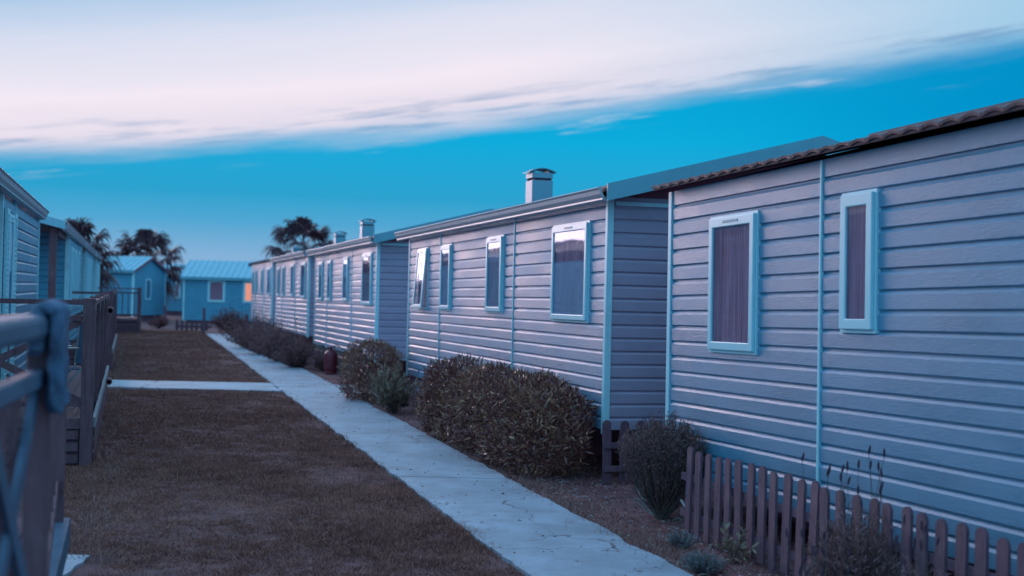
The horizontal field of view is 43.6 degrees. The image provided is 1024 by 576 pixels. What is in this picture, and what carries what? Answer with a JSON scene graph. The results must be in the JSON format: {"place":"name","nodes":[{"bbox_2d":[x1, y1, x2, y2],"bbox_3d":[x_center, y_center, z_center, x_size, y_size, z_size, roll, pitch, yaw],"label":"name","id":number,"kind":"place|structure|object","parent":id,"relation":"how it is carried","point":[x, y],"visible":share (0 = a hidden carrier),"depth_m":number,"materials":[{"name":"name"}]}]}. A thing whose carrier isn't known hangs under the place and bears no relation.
{"place":"outdoors","nodes":[
{"label":"outdoors","id":0,"kind":"place"},
{"bbox_2d":[63,555,89,575],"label":"terrace path","id":1,"kind":"structure","parent":0,"point":[71,564],"depth_m":7.91,"materials":[{"name":"concrete"}]},
{"bbox_2d":[108,380,418,395],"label":"crossing path","id":2,"kind":"structure","parent":0,"point":[197,385],"depth_m":22.24,"materials":[{"name":"concrete"}]},
{"bbox_2d":[6,318,525,575],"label":"lawn","id":3,"kind":"structure","parent":0,"point":[82,570],"depth_m":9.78,"materials":[{"name":"brown plant"}]},
{"bbox_2d":[0,167,49,381],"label":"mobile home","id":4,"kind":"object","parent":3,"relation":"on","point":[23,212],"visible":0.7,"depth_m":14.65,"materials":[{"name":"paint"}]},
{"bbox_2d":[2,214,14,374],"bbox_3d":[-5.370,0.066,13.633,0.067,1.730,0.600,2,0,-17],"label":"door","id":5,"kind":"structure","parent":4,"relation":"in","point":[12,220],"depth_m":13.73,"materials":[{"name":"plastic"}]},
{"bbox_2d":[0,312,70,575],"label":"wooden terrace","id":6,"kind":"structure","parent":3,"relation":"on","point":[35,539],"depth_m":4.04,"materials":[{"name":"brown wood"}]},
{"bbox_2d":[27,299,69,413],"bbox_3d":[-1.469,0.214,4.064,0.126,0.357,0.265,2,0,-17],"label":"towel","id":7,"kind":"object","parent":6,"relation":"hanging from","point":[56,396],"visible":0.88,"depth_m":3.98,"materials":[{"name":"blue fabric"}]},
{"bbox_2d":[0,293,109,465],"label":"wooden terrace","id":8,"kind":"structure","parent":3,"relation":"on","point":[87,386],"depth_m":12.23,"materials":[{"name":"brown wood"}]},
{"bbox_2d":[68,322,82,407],"bbox_3d":[-4.639,0.786,13.097,0.498,0.919,0.464,2,0,-29],"label":"folding chair","id":9,"kind":"object","parent":8,"relation":"on","point":[78,354],"visible":0.15,"depth_m":13.26,"materials":[{"name":"metal"}]},
{"bbox_2d":[106,377,111,384],"bbox_3d":[-4.859,1.124,15.438,0.072,0.072,0.300,2,0,-17],"label":"pipe","id":10,"kind":"object","parent":8,"relation":"attached to","point":[108,380],"visible":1,"depth_m":15.35,"materials":[{"name":"black metal"}]},
{"bbox_2d":[106,307,113,313],"bbox_3d":[-4.571,0.256,14.566,0.084,0.084,0.350,2,0,-17],"label":"pipe","id":11,"kind":"object","parent":8,"relation":"attached to","point":[109,310],"visible":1,"depth_m":14.41,"materials":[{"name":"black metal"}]},
{"bbox_2d":[38,216,86,344],"bbox_3d":[-10.944,-0.061,25.625,4.315,3.260,9.959,2,0,-17],"label":"mobile home","id":12,"kind":"object","parent":3,"relation":"on","point":[61,243],"visible":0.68,"depth_m":24.40,"materials":[{"name":"plastic"}]},
{"bbox_2d":[69,246,73,307],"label":"window","id":13,"kind":"structure","parent":12,"relation":"in","point":[71,270],"depth_m":25.18,"materials":[{"name":"plastic"}]},
{"bbox_2d":[73,248,76,306],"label":"window","id":14,"kind":"structure","parent":12,"relation":"in","point":[75,250],"depth_m":26.62,"materials":[{"name":"plastic"}]},
{"bbox_2d":[76,250,79,305],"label":"window","id":15,"kind":"structure","parent":12,"relation":"in","point":[78,252],"depth_m":28.25,"materials":[{"name":"plastic"}]},
{"bbox_2d":[81,242,97,321],"bbox_3d":[-13.900,-0.087,35.525,4.315,3.260,9.751,2,0,-17],"label":"mobile home","id":16,"kind":"object","parent":3,"relation":"on","point":[89,252],"visible":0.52,"depth_m":34.51,"materials":[{"name":"plastic"}]},
{"bbox_2d":[85,257,88,297],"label":"window","id":17,"kind":"structure","parent":16,"relation":"in","point":[87,270],"depth_m":34.51,"materials":[{"name":"plastic"}]},
{"bbox_2d":[88,258,90,297],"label":"window","id":18,"kind":"structure","parent":16,"relation":"in","point":[89,258],"depth_m":35.95,"materials":[{"name":"plastic"}]},
{"bbox_2d":[90,259,91,295],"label":"window","id":19,"kind":"structure","parent":16,"relation":"in","point":[91,259],"depth_m":37.58,"materials":[{"name":"plastic"}]},
{"bbox_2d":[68,290,117,370],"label":"wooden terrace","id":20,"kind":"structure","parent":3,"relation":"on","point":[112,339],"depth_m":25.53,"materials":[{"name":"brown wood"}]},
{"bbox_2d":[93,253,102,295],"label":"mobile home","id":21,"kind":"object","parent":3,"relation":"on","point":[98,257],"visible":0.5,"depth_m":44.60,"materials":[{"name":"plastic"}]},
{"bbox_2d":[96,263,97,294],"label":"window","id":22,"kind":"structure","parent":21,"relation":"in","point":[97,263],"depth_m":44.63,"materials":[{"name":"plastic"}]},
{"bbox_2d":[97,287,141,332],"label":"wooden terrace","id":23,"kind":"structure","parent":3,"relation":"on","point":[129,325],"depth_m":46.10,"materials":[{"name":"brown wood"}]},
{"bbox_2d":[99,255,169,320],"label":"hut","id":24,"kind":"object","parent":3,"relation":"on","point":[147,274],"visible":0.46,"depth_m":61.14,"materials":[{"name":"wood"}]},
{"bbox_2d":[145,279,150,299],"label":"window","id":25,"kind":"structure","parent":24,"relation":"in","point":[146,279],"depth_m":61.26,"materials":[{"name":"plastic"}]},
{"bbox_2d":[145,315,169,328],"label":"shrub","id":26,"kind":"object","parent":3,"relation":"on","point":[160,323],"visible":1,"depth_m":51.85,"materials":[{"name":"green plant"}]},
{"bbox_2d":[175,320,210,330],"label":"picket fence","id":27,"kind":"object","parent":3,"relation":"on","point":[196,326],"visible":0.92,"depth_m":49.91,"materials":[{"name":"brown wood"}]},
{"bbox_2d":[202,308,205,333],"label":"wooden post","id":28,"kind":"object","parent":3,"relation":"on","point":[203,322],"visible":0.91,"depth_m":47.25,"materials":[{"name":"brown wood"}]},
{"bbox_2d":[67,342,768,575],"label":"straw grass","id":29,"kind":"structure","parent":3,"relation":"on","point":[625,537],"depth_m":10.29,"materials":[{"name":"brown plant"}]},
{"bbox_2d":[166,315,696,553],"bbox_3d":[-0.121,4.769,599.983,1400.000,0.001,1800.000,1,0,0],"label":"ground","id":30,"kind":"structure","parent":0,"point":[212,330],"depth_m":54.47,"materials":[{"name":"soil"}]},
{"bbox_2d":[64,217,125,291],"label":"fan palm","id":31,"kind":"object","parent":30,"relation":"on","point":[83,228],"visible":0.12,"depth_m":50.08,"materials":[{"name":"green plant"}]},
{"bbox_2d":[110,228,186,310],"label":"fan palm","id":32,"kind":"object","parent":30,"relation":"on","point":[149,240],"visible":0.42,"depth_m":70.54,"materials":[{"name":"green plant"}]},
{"bbox_2d":[164,264,185,315],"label":"hut","id":33,"kind":"object","parent":30,"relation":"on","point":[175,308],"visible":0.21,"depth_m":75.88,"materials":[{"name":"wood"}]},
{"bbox_2d":[173,282,180,298],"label":"window","id":34,"kind":"structure","parent":33,"relation":"in","point":[178,288],"depth_m":75.84,"materials":[{"name":"plastic"}]},
{"bbox_2d":[180,259,269,324],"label":"hut","id":35,"kind":"object","parent":30,"relation":"on","point":[213,287],"visible":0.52,"depth_m":61.51,"materials":[{"name":"wood"}]},
{"bbox_2d":[207,280,225,302],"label":"window","id":36,"kind":"structure","parent":35,"relation":"in","point":[216,288],"depth_m":61.49,"materials":[{"name":"plastic"}]},
{"bbox_2d":[243,281,251,302],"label":"window","id":37,"kind":"structure","parent":35,"relation":"in","point":[246,289],"depth_m":61.52,"materials":[{"name":"plastic"}]},
{"bbox_2d":[210,306,244,332],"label":"shrub","id":38,"kind":"object","parent":30,"relation":"on","point":[219,322],"visible":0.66,"depth_m":48.39,"materials":[{"name":"green plant"}]},
{"bbox_2d":[248,245,301,336],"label":"mobile home","id":39,"kind":"object","parent":30,"relation":"on","point":[263,284],"visible":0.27,"depth_m":47.44,"materials":[{"name":"paint"}]},
{"bbox_2d":[252,270,254,293],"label":"window","id":40,"kind":"structure","parent":39,"relation":"in","point":[253,272],"depth_m":51.13,"materials":[{"name":"plastic"}]},
{"bbox_2d":[255,270,257,293],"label":"window","id":41,"kind":"structure","parent":39,"relation":"in","point":[256,272],"depth_m":49.93,"materials":[{"name":"plastic"}]},
{"bbox_2d":[260,269,263,293],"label":"window","id":42,"kind":"structure","parent":39,"relation":"in","point":[262,270],"depth_m":47.99,"materials":[{"name":"plastic"}]},
{"bbox_2d":[266,267,271,295],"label":"window","id":43,"kind":"structure","parent":39,"relation":"in","point":[269,268],"depth_m":45.71,"materials":[{"name":"plastic"}]},
{"bbox_2d":[260,216,333,257],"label":"fan palm","id":44,"kind":"object","parent":30,"relation":"on","point":[305,227],"visible":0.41,"depth_m":65.40,"materials":[{"name":"green plant"}]},
{"bbox_2d":[270,231,358,352],"bbox_3d":[-4.641,0.136,38.625,4.495,3.375,8.296,2,-1,-17],"label":"mobile home","id":45,"kind":"object","parent":30,"relation":"on","point":[295,285],"visible":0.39,"depth_m":36.60,"materials":[{"name":"paint"}]},
{"bbox_2d":[277,266,280,295],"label":"window","id":46,"kind":"structure","parent":45,"relation":"in","point":[278,268],"depth_m":40.75,"materials":[{"name":"plastic"}]},
{"bbox_2d":[281,266,285,295],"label":"window","id":47,"kind":"structure","parent":45,"relation":"in","point":[283,268],"depth_m":39.40,"materials":[{"name":"plastic"}]},
{"bbox_2d":[290,264,294,296],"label":"window","id":48,"kind":"structure","parent":45,"relation":"in","point":[292,272],"depth_m":37.50,"materials":[{"name":"plastic"}]},
{"bbox_2d":[300,262,306,298],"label":"window","id":49,"kind":"structure","parent":45,"relation":"in","point":[303,266],"depth_m":35.26,"materials":[{"name":"plastic"}]},
{"bbox_2d":[306,209,494,382],"bbox_3d":[-1.702,0.133,27.970,4.495,3.435,8.596,2,-1,-17],"label":"mobile home","id":50,"kind":"object","parent":30,"relation":"on","point":[361,289],"visible":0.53,"depth_m":24.84,"materials":[{"name":"paint"}]},
{"bbox_2d":[318,261,323,300],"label":"window","id":51,"kind":"structure","parent":50,"relation":"in","point":[321,264],"depth_m":30.16,"materials":[{"name":"plastic"}]},
{"bbox_2d":[326,260,332,300],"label":"window","id":52,"kind":"structure","parent":50,"relation":"in","point":[329,263],"depth_m":28.90,"materials":[{"name":"plastic"}]},
{"bbox_2d":[342,256,349,301],"bbox_3d":[-3.478,-0.180,26.818,0.067,0.950,0.632,2,-1,-17],"label":"window","id":53,"kind":"structure","parent":50,"relation":"in","point":[345,269],"depth_m":26.77,"materials":[{"name":"plastic"}]},
{"bbox_2d":[361,252,373,305],"bbox_3d":[-2.769,-0.168,24.455,0.067,1.010,0.988,2,-1,-17],"label":"window","id":54,"kind":"structure","parent":50,"relation":"in","point":[367,258],"depth_m":24.43,"materials":[{"name":"plastic"}]},
{"bbox_2d":[394,136,856,459],"bbox_3d":[1.567,0.158,16.878,4.495,3.455,9.446,2,-1,-17],"label":"mobile home","id":55,"kind":"object","parent":30,"relation":"on","point":[572,287],"visible":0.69,"depth_m":13.14,"materials":[{"name":"paint"}]},
{"bbox_2d":[412,247,429,309],"bbox_3d":[-1.386,-0.144,19.497,0.130,0.940,0.630,2,-1,-17],"label":"window","id":56,"kind":"structure","parent":55,"relation":"in","point":[422,256],"depth_m":19.49,"materials":[{"name":"plastic"}]},
{"bbox_2d":[439,243,453,310],"bbox_3d":[-0.931,-0.149,18.093,0.063,0.940,0.580,2,-1,-17],"label":"window","id":57,"kind":"structure","parent":55,"relation":"in","point":[446,251],"depth_m":18.07,"materials":[{"name":"plastic"}]},
{"bbox_2d":[485,235,505,313],"bbox_3d":[-0.212,-0.165,15.714,0.067,0.950,0.710,2,-1,-17],"label":"window","id":58,"kind":"structure","parent":55,"relation":"in","point":[494,271],"depth_m":15.68,"materials":[{"name":"plastic"}]},
{"bbox_2d":[550,220,592,322],"bbox_3d":[0.590,-0.158,13.063,0.067,1.010,1.110,2,-1,-17],"label":"window","id":59,"kind":"structure","parent":55,"relation":"in","point":[570,270],"depth_m":13.01,"materials":[{"name":"glass"}]},
{"bbox_2d":[651,98,1023,575],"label":"mobile home","id":60,"kind":"object","parent":30,"relation":"on","point":[836,311],"visible":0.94,"depth_m":7.90,"materials":[{"name":"paint"}]},
{"bbox_2d":[707,210,761,354],"bbox_3d":[1.658,-0.033,9.624,0.067,1.050,0.765,2,-1,-17],"label":"window","id":61,"kind":"structure","parent":60,"relation":"in","point":[733,277],"depth_m":9.59,"materials":[{"name":"plastic"}]},
{"bbox_2d":[839,188,881,333],"bbox_3d":[2.171,-0.163,8.013,0.063,0.890,0.398,2,-1,-17],"label":"window","id":62,"kind":"structure","parent":60,"relation":"in","point":[859,270],"depth_m":8.00,"materials":[{"name":"plastic"}]},
{"bbox_2d":[207,334,692,575],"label":"footpath","id":63,"kind":"structure","parent":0,"point":[508,532],"depth_m":10.93,"materials":[{"name":"concrete"}]},
{"bbox_2d":[0,0,1023,264],"label":"sky","id":64,"kind":"structure","parent":0,"point":[209,125],"materials":[{"name":"blue"}]},
{"bbox_2d":[236,327,933,575],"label":"garden soil","id":65,"kind":"structure","parent":0,"point":[332,378],"depth_m":10.75,"materials":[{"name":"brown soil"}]},
{"bbox_2d":[216,304,280,347],"bbox_3d":[-7.537,1.054,36.804,1.890,1.387,1.941,1,0,0],"label":"shrub","id":66,"kind":"object","parent":65,"relation":"on","point":[230,333],"visible":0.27,"depth_m":36.56,"materials":[{"name":"green plant"}]},
{"bbox_2d":[230,303,293,353],"bbox_3d":[-6.472,1.076,33.269,1.696,1.363,1.700,1,0,0],"label":"shrub","id":67,"kind":"object","parent":65,"relation":"in","point":[246,337],"visible":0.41,"depth_m":33.10,"materials":[{"name":"green plant"}]},
{"bbox_2d":[247,312,310,360],"bbox_3d":[-5.479,1.168,30.363,1.589,1.201,1.546,1,0,0],"label":"shrub","id":68,"kind":"object","parent":65,"relation":"on","point":[268,350],"visible":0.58,"depth_m":30.19,"materials":[{"name":"green plant"}]},
{"bbox_2d":[271,331,320,367],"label":"shrub","id":69,"kind":"object","parent":65,"relation":"on","point":[297,356],"visible":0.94,"depth_m":28.04,"materials":[{"name":"green plant"}]},
{"bbox_2d":[306,343,334,370],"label":"shrub","id":70,"kind":"object","parent":65,"relation":"on","point":[317,362],"visible":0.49,"depth_m":27.51,"materials":[{"name":"green plant"}]},
{"bbox_2d":[324,345,344,373],"bbox_3d":[-3.603,1.427,26.665,0.623,0.710,0.282,2,0,-25],"label":"gas bottle","id":71,"kind":"object","parent":65,"relation":"on","point":[330,360],"visible":0.88,"depth_m":26.48,"materials":[{"name":"red metal"}]},
{"bbox_2d":[311,343,369,380],"bbox_3d":[-3.739,1.567,27.298,0.049,0.450,7.600,2,0,-17],"label":"shrub","id":72,"kind":"object","parent":65,"relation":"on","point":[340,354],"visible":0.2,"depth_m":26.89,"materials":[{"name":"plant"}]},
{"bbox_2d":[336,337,409,403],"bbox_3d":[-2.192,1.308,20.495,1.249,1.142,1.928,1,0,0],"label":"shrub","id":73,"kind":"object","parent":65,"relation":"on","point":[358,369],"visible":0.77,"depth_m":20.07,"materials":[{"name":"green plant"}]},
{"bbox_2d":[365,361,422,413],"bbox_3d":[-1.687,1.414,18.308,0.868,0.779,0.802,1,0,17],"label":"shrub","id":74,"kind":"object","parent":65,"relation":"on","point":[393,396],"visible":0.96,"depth_m":18.17,"materials":[{"name":"green plant"}]},
{"bbox_2d":[408,363,446,419],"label":"lavender bush","id":75,"kind":"object","parent":65,"relation":"on","point":[416,391],"visible":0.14,"depth_m":17.22,"materials":[{"name":"green plant"}]},
{"bbox_2d":[414,353,599,479],"bbox_3d":[-0.161,1.338,14.104,1.123,1.151,5.085,2,0,-17],"label":"hedge","id":76,"kind":"object","parent":65,"relation":"on","point":[491,386],"visible":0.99,"depth_m":12.81,"materials":[{"name":"green plant"}]},
{"bbox_2d":[377,403,804,575],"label":"pebbles","id":77,"kind":"object","parent":65,"relation":"on","point":[641,514],"visible":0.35,"depth_m":10.09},
{"bbox_2d":[431,433,791,575],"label":"fallen twigs","id":78,"kind":"object","parent":65,"relation":"on","point":[619,523],"visible":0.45,"depth_m":10.80,"materials":[{"name":"brown wood"}]},
{"bbox_2d":[602,420,660,482],"bbox_3d":[1.330,1.526,12.004,1.052,0.590,0.049,2,0,-20],"label":"picket fence","id":79,"kind":"object","parent":65,"relation":"on","point":[607,447],"visible":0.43,"depth_m":11.85,"materials":[{"name":"brown wood"}]},
{"bbox_2d":[614,409,710,519],"bbox_3d":[1.189,1.388,10.091,0.766,0.896,0.765,1,0,0],"label":"rosemary bush","id":80,"kind":"object","parent":65,"relation":"on","point":[655,460],"visible":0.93,"depth_m":9.95,"materials":[{"name":"green plant"}]},
{"bbox_2d":[664,526,703,549],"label":"grey tuft","id":81,"kind":"object","parent":65,"relation":"on","point":[676,540],"visible":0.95,"depth_m":8.92,"materials":[{"name":"plant"}]},
{"bbox_2d":[680,499,712,537],"bbox_3d":[1.361,1.690,9.316,0.040,0.233,0.508,2,0,-24],"label":"stick","id":82,"kind":"object","parent":65,"relation":"on","point":[682,502],"visible":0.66,"depth_m":9.50,"materials":[{"name":"wood"}]},
{"bbox_2d":[680,549,728,575],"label":"grey tuft","id":83,"kind":"object","parent":65,"relation":"on","point":[696,563],"visible":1,"depth_m":8.11,"materials":[{"name":"plant"}]},
{"bbox_2d":[714,522,759,564],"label":"withered plant","id":84,"kind":"object","parent":65,"relation":"on","point":[730,546],"visible":0.98,"depth_m":8.44,"materials":[{"name":"green plant"}]},
{"bbox_2d":[772,528,850,575],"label":"lavender bush","id":85,"kind":"object","parent":65,"relation":"on","point":[807,570],"visible":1,"depth_m":6.81,"materials":[{"name":"green plant"}]},
{"bbox_2d":[680,447,1023,575],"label":"picket fence","id":86,"kind":"object","parent":65,"relation":"on","point":[958,566],"visible":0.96,"depth_m":7.97,"materials":[{"name":"brown wood"}]},
{"bbox_2d":[801,445,912,575],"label":"lavender bush","id":87,"kind":"object","parent":65,"relation":"on","point":[860,562],"visible":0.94,"depth_m":6.98,"materials":[{"name":"green plant"}]},
{"bbox_2d":[879,514,950,575],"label":"lavender bush","id":88,"kind":"object","parent":65,"relation":"on","point":[895,542],"visible":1,"depth_m":6.36,"materials":[{"name":"green plant"}]}
]}

